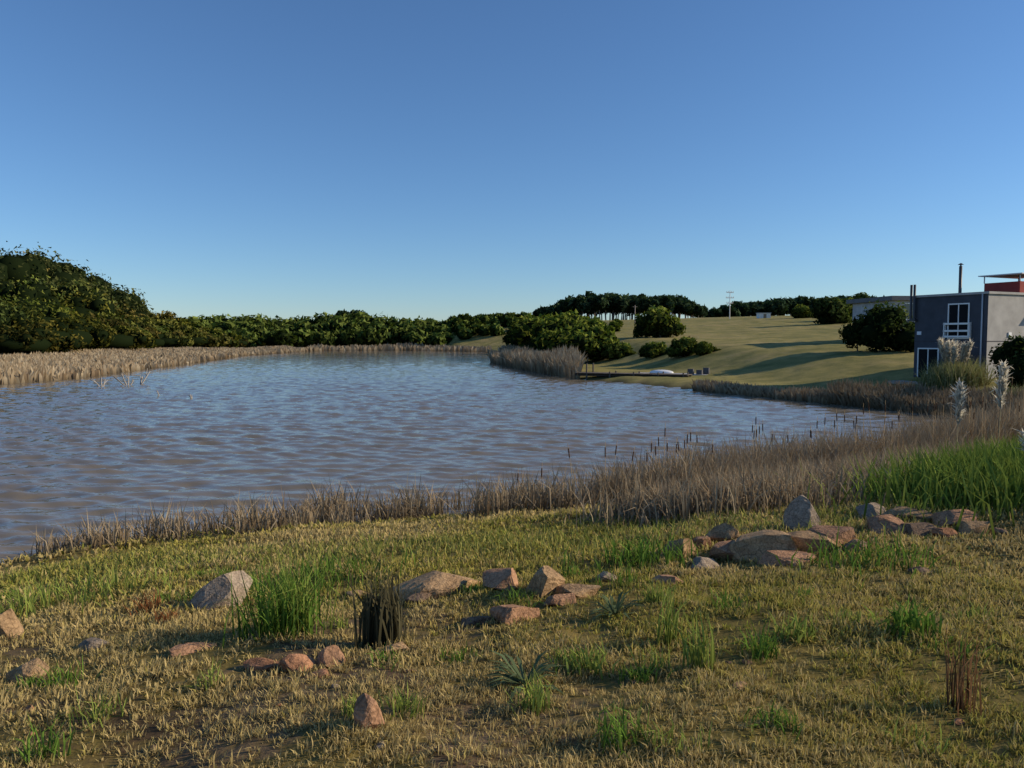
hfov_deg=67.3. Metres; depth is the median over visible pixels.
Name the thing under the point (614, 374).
dock
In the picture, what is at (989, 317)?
house
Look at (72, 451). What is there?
lake water
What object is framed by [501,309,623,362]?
thicket trees
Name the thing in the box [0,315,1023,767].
terrain
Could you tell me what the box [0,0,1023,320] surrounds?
sky
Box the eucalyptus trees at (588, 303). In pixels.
[532,291,883,319]
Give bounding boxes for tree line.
[185,309,536,347]
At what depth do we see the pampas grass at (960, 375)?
50.26 m
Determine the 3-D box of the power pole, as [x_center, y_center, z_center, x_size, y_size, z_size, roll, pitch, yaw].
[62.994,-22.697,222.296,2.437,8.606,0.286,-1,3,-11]
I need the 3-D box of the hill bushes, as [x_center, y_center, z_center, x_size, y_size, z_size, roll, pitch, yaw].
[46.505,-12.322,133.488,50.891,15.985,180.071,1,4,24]
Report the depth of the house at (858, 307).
91.18 m
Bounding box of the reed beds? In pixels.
[0,342,1023,416]
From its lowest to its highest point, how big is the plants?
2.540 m
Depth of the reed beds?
81.74 m
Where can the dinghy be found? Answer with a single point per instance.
(664, 371)
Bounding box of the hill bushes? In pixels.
[585,292,1023,388]
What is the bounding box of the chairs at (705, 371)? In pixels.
[640,368,709,374]
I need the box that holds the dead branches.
[91,368,191,397]
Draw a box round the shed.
[756,313,770,317]
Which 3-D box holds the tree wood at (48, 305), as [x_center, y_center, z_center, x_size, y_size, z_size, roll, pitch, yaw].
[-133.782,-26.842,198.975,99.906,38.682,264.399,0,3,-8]
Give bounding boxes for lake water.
[0,351,954,562]
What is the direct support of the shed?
on the terrain at (786, 351)
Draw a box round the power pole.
[726,291,733,318]
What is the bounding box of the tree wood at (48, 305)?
[0,241,265,353]
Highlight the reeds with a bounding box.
[16,376,1023,556]
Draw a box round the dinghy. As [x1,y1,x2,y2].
[650,370,673,373]
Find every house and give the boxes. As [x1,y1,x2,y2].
[846,296,914,321]
[888,263,1023,383]
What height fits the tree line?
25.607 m
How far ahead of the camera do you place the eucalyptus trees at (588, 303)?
424.99 m
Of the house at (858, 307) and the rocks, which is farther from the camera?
the house at (858, 307)
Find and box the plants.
[0,489,1022,764]
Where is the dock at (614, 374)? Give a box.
[575,363,691,379]
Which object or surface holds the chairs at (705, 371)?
on the terrain at (786, 351)
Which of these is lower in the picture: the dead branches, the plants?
the plants
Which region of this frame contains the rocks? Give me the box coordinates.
[0,495,1008,752]
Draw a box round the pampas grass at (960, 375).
[909,337,1023,450]

